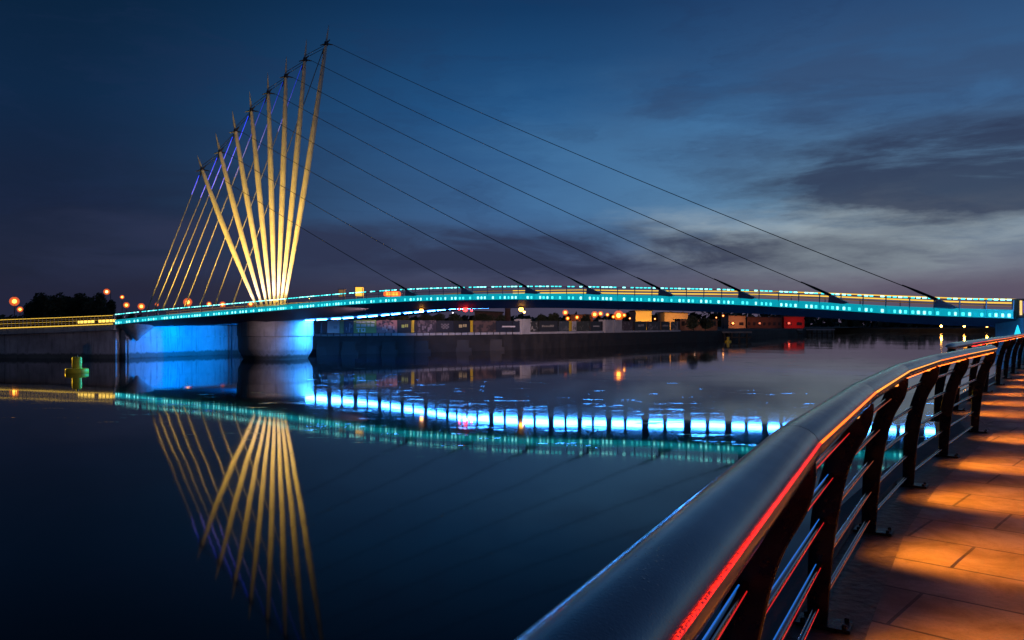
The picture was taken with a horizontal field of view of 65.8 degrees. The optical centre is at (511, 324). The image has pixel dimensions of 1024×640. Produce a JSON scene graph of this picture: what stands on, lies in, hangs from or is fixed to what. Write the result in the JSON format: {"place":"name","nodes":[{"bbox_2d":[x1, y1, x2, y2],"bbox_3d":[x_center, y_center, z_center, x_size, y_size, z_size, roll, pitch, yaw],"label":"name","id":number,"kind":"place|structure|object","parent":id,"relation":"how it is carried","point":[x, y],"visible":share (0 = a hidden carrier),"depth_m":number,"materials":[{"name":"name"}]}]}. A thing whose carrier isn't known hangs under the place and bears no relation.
{"place":"outdoors","nodes":[
{"label":"outdoors","id":0,"kind":"place"},
{"bbox_2d":[0,325,856,332],"bbox_3d":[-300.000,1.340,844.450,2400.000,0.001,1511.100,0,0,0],"label":"ground","id":1,"kind":"structure","parent":0,"point":[725,329],"depth_m":250.56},
{"bbox_2d":[12,296,16,328],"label":"street lamp","id":2,"kind":"object","parent":1,"relation":"on","point":[14,301],"visible":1,"depth_m":119.95,"materials":[{"name":"grey metal"}]},
{"bbox_2d":[22,301,36,326],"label":"tree","id":3,"kind":"object","parent":1,"relation":"on","point":[26,308],"visible":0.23,"depth_m":173.79,"materials":[{"name":"green plant"}]},
{"bbox_2d":[26,292,49,327],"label":"tree","id":4,"kind":"object","parent":1,"relation":"on","point":[35,306],"visible":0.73,"depth_m":163.66,"materials":[{"name":"green plant"}]},
{"bbox_2d":[40,292,68,325],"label":"tree","id":5,"kind":"object","parent":1,"relation":"on","point":[53,309],"visible":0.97,"depth_m":159.16,"materials":[{"name":"green plant"}]},
{"bbox_2d":[63,296,71,326],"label":"tree","id":6,"kind":"object","parent":1,"relation":"on","point":[66,310],"visible":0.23,"depth_m":169.41,"materials":[{"name":"brown plant"}]},
{"bbox_2d":[67,293,92,325],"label":"tree","id":7,"kind":"object","parent":1,"relation":"on","point":[76,303],"visible":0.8,"depth_m":164.18,"materials":[{"name":"green plant"}]},
{"bbox_2d":[83,292,111,325],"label":"tree","id":8,"kind":"object","parent":1,"relation":"on","point":[98,307],"visible":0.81,"depth_m":158.90,"materials":[{"name":"green plant"}]},
{"bbox_2d":[106,299,116,324],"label":"tree","id":9,"kind":"object","parent":1,"relation":"on","point":[112,306],"visible":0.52,"depth_m":169.50,"materials":[{"name":"brown plant"}]},
{"bbox_2d":[372,317,389,319],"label":"tree","id":10,"kind":"object","parent":1,"relation":"on","point":[381,318],"visible":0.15,"depth_m":134.41,"materials":[{"name":"green plant"}]},
{"bbox_2d":[392,316,409,319],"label":"tree","id":11,"kind":"object","parent":1,"relation":"on","point":[401,318],"visible":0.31,"depth_m":117.34,"materials":[{"name":"green plant"}]},
{"bbox_2d":[419,314,431,319],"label":"tree","id":12,"kind":"object","parent":1,"relation":"on","point":[424,317],"visible":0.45,"depth_m":139.55,"materials":[{"name":"green plant"}]},
{"bbox_2d":[432,313,445,320],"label":"tree","id":13,"kind":"object","parent":1,"relation":"on","point":[438,317],"visible":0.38,"depth_m":144.88,"materials":[{"name":"green plant"}]},
{"bbox_2d":[449,313,462,320],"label":"tree","id":14,"kind":"object","parent":1,"relation":"on","point":[455,317],"visible":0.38,"depth_m":139.67,"materials":[{"name":"green plant"}]},
{"bbox_2d":[470,313,494,320],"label":"tree","id":15,"kind":"object","parent":1,"relation":"on","point":[481,317],"visible":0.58,"depth_m":148.94,"materials":[{"name":"green plant"}]},
{"bbox_2d":[0,311,989,327],"bbox_3d":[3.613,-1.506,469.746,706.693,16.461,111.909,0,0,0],"label":"treeline","id":16,"kind":"object","parent":1,"relation":"on","point":[816,322],"visible":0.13,"depth_m":436.46,"materials":[{"name":"green plant"}]},
{"bbox_2d":[314,320,680,335],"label":"hoarding","id":17,"kind":"object","parent":1,"relation":"on","point":[384,327],"visible":0.91,"depth_m":98.70,"materials":[{"name":"grey"}]},
{"bbox_2d":[495,315,505,320],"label":"tree","id":18,"kind":"object","parent":1,"relation":"on","point":[501,318],"visible":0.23,"depth_m":149.76,"materials":[{"name":"green plant"}]},
{"bbox_2d":[505,308,510,320],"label":"chimney","id":19,"kind":"object","parent":1,"relation":"on","point":[507,314],"visible":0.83,"depth_m":209.33,"materials":[{"name":"brick"}]},
{"bbox_2d":[536,313,548,320],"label":"tree","id":20,"kind":"object","parent":1,"relation":"on","point":[540,316],"visible":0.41,"depth_m":159.50,"materials":[{"name":"green plant"}]},
{"bbox_2d":[548,313,559,322],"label":"tree","id":21,"kind":"object","parent":1,"relation":"on","point":[554,316],"visible":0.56,"depth_m":159.59,"materials":[{"name":"green plant"}]},
{"bbox_2d":[581,314,590,320],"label":"tree","id":22,"kind":"object","parent":1,"relation":"on","point":[584,318],"visible":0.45,"depth_m":169.35,"materials":[{"name":"green plant"}]},
{"bbox_2d":[629,310,652,329],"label":"lit hall","id":23,"kind":"structure","parent":1,"relation":"on","point":[641,315],"depth_m":185.00,"materials":[{"name":"orange"}]},
{"bbox_2d":[652,315,657,321],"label":"street light","id":24,"kind":"object","parent":1,"relation":"on","point":[654,318],"visible":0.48,"depth_m":214.24,"materials":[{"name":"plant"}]},
{"bbox_2d":[656,312,689,329],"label":"lit hall","id":25,"kind":"structure","parent":1,"relation":"on","point":[666,316],"depth_m":190.00,"materials":[{"name":"orange"}]},
{"bbox_2d":[685,316,700,330],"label":"tree","id":26,"kind":"object","parent":1,"relation":"on","point":[692,322],"visible":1,"depth_m":149.63,"materials":[{"name":"green plant"}]},
{"bbox_2d":[673,319,718,329],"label":"dock shed","id":27,"kind":"structure","parent":1,"relation":"on","point":[683,325],"depth_m":172.00,"materials":[{"name":"brick"}]},
{"bbox_2d":[699,318,714,330],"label":"tree","id":28,"kind":"object","parent":1,"relation":"on","point":[705,323],"visible":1,"depth_m":159.42,"materials":[{"name":"green plant"}]},
{"bbox_2d":[720,315,745,327],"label":"shed","id":29,"kind":"structure","parent":1,"relation":"on","point":[733,321],"depth_m":260.00,"materials":[{"name":"brown"}]},
{"bbox_2d":[774,316,803,327],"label":"shed","id":30,"kind":"structure","parent":1,"relation":"on","point":[792,321],"depth_m":264.00,"materials":[{"name":"red"}]},
{"bbox_2d":[473,310,503,320],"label":"warehouse","id":31,"kind":"structure","parent":0,"point":[495,314],"depth_m":200.00,"materials":[{"name":"brick"}]},
{"bbox_2d":[0,332,994,639],"bbox_3d":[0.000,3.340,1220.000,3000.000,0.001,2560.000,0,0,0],"label":"water","id":32,"kind":"structure","parent":0,"point":[510,494],"depth_m":17.71,"materials":[{"name":"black liquid"}]},
{"bbox_2d":[0,315,121,358],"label":"approach ramp","id":33,"kind":"structure","parent":32,"relation":"in","point":[94,341],"depth_m":77.47,"materials":[{"name":"concrete"}]},
{"bbox_2d":[65,355,88,372],"bbox_3d":[-29.932,2.915,54.468,1.454,1.650,1.453,0,0,0],"label":"mooring buoy","id":34,"kind":"object","parent":32,"relation":"on","point":[76,364],"visible":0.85,"depth_m":54.19,"materials":[{"name":"yellow paint"}]},
{"bbox_2d":[127,339,128,358],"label":"fender pile","id":35,"kind":"object","parent":32,"relation":"in","point":[127,348],"visible":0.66,"depth_m":75.52,"materials":[{"name":"concrete"}]},
{"bbox_2d":[120,326,317,357],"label":"abutment wall","id":36,"kind":"structure","parent":32,"relation":"in","point":[165,341],"depth_m":82.72,"materials":[{"name":"concrete"}]},
{"bbox_2d":[114,26,1023,359],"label":"footbridge","id":37,"kind":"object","parent":32,"relation":"in","point":[278,328],"visible":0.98,"depth_m":70.86,"materials":[{"name":"paint"}]},
{"bbox_2d":[338,288,345,299],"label":"deck lantern","id":38,"kind":"object","parent":37,"relation":"on","point":[343,291],"visible":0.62,"depth_m":73.20,"materials":[{"name":"grey"}]},
{"bbox_2d":[354,286,364,298],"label":"deck lantern","id":39,"kind":"object","parent":37,"relation":"on","point":[360,289],"visible":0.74,"depth_m":73.20,"materials":[{"name":"yellow"}]},
{"bbox_2d":[383,291,400,296],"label":"lit sign","id":40,"kind":"object","parent":37,"relation":"on","point":[387,294],"visible":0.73,"depth_m":70.80,"materials":[{"name":"orange"}]},
{"bbox_2d":[1012,299,1023,316],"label":"gate pillar","id":41,"kind":"structure","parent":37,"relation":"on","point":[1019,307],"depth_m":40.96,"materials":[{"name":"blue paint"}]},
{"bbox_2d":[316,328,833,354],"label":"quay wall","id":42,"kind":"structure","parent":32,"relation":"in","point":[329,345],"depth_m":107.97,"materials":[{"name":"stone"}]},
{"bbox_2d":[341,342,358,354],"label":"timber fender","id":43,"kind":"object","parent":42,"relation":"attached to","point":[348,348],"visible":0.89,"depth_m":87.10,"materials":[{"name":"wood"}]},
{"bbox_2d":[381,341,397,353],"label":"timber fender","id":44,"kind":"object","parent":42,"relation":"attached to","point":[388,347],"visible":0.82,"depth_m":89.70,"materials":[{"name":"wood"}]},
{"bbox_2d":[415,341,430,352],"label":"timber fender","id":45,"kind":"object","parent":42,"relation":"attached to","point":[422,346],"visible":0.82,"depth_m":92.30,"materials":[{"name":"wood"}]},
{"bbox_2d":[456,340,471,351],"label":"timber fender","id":46,"kind":"object","parent":42,"relation":"attached to","point":[462,345],"visible":0.93,"depth_m":96.70,"materials":[{"name":"wood"}]},
{"bbox_2d":[490,339,504,350],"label":"timber fender","id":47,"kind":"object","parent":42,"relation":"attached to","point":[495,344],"visible":1,"depth_m":100.50,"materials":[{"name":"wood"}]},
{"bbox_2d":[514,319,530,333],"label":"utility cabinet","id":48,"kind":"object","parent":42,"relation":"on","point":[524,326],"visible":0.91,"depth_m":106.36,"materials":[{"name":"grey metal"}]},
{"bbox_2d":[599,320,612,332],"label":"utility cabinet","id":49,"kind":"object","parent":42,"relation":"on","point":[607,326],"visible":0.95,"depth_m":124.48,"materials":[{"name":"grey metal"}]},
{"bbox_2d":[613,320,621,332],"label":"utility cabinet","id":50,"kind":"object","parent":42,"relation":"on","point":[617,326],"visible":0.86,"depth_m":126.94,"materials":[{"name":"grey metal"}]},
{"bbox_2d":[722,331,751,340],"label":"jetty","id":51,"kind":"object","parent":32,"relation":"in","point":[739,337],"visible":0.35,"depth_m":158.10,"materials":[{"name":"wood"}]},
{"bbox_2d":[806,329,834,335],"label":"jetty","id":52,"kind":"object","parent":32,"relation":"in","point":[821,333],"visible":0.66,"depth_m":235.10,"materials":[{"name":"brown wood"}]},
{"bbox_2d":[761,359,1022,639],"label":"quay wall","id":53,"kind":"structure","parent":32,"relation":"in","point":[779,609],"depth_m":6.12,"materials":[{"name":"stone"}]},
{"bbox_2d":[995,318,1023,374],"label":"abutment","id":54,"kind":"object","parent":32,"relation":"in","point":[1005,328],"visible":0.14,"depth_m":42.04,"materials":[{"name":"concrete"}]},
{"bbox_2d":[0,0,1023,324],"label":"sky","id":55,"kind":"structure","parent":0,"point":[882,138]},
{"bbox_2d":[567,314,592,320],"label":"warehouse","id":56,"kind":"structure","parent":0,"point":[571,317],"depth_m":210.00,"materials":[{"name":"brick"}]},
{"bbox_2d":[746,317,782,327],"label":"warehouse","id":57,"kind":"structure","parent":0,"point":[763,322],"depth_m":262.00,"materials":[{"name":"brick"}]},
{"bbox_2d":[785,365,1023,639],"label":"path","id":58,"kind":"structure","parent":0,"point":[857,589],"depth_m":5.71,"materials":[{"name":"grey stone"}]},
{"bbox_2d":[514,345,996,639],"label":"promenade railing","id":59,"kind":"object","parent":58,"relation":"on","point":[685,570],"visible":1,"depth_m":2.27,"materials":[{"name":"metal"}]},
{"bbox_2d":[930,333,1023,421],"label":"promenade railing","id":60,"kind":"object","parent":58,"relation":"on","point":[1007,346],"visible":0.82,"depth_m":17.30,"materials":[{"name":"metal"}]},
{"bbox_2d":[834,327,994,331],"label":"ground","id":61,"kind":"structure","parent":0,"point":[916,329],"depth_m":345.00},
{"bbox_2d":[865,372,1023,639],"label":"pavement","id":62,"kind":"structure","parent":0,"point":[957,571],"depth_m":5.52,"materials":[{"name":"beige stone"}]},
{"bbox_2d":[1014,325,1020,338],"bbox_3d":[24.594,0.373,38.500,0.339,0.680,0.339,0,0,45],"label":"floodlight","id":63,"kind":"object","parent":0,"point":[1017,330],"visible":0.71,"depth_m":38.45,"materials":[{"name":"teal"}]}
]}

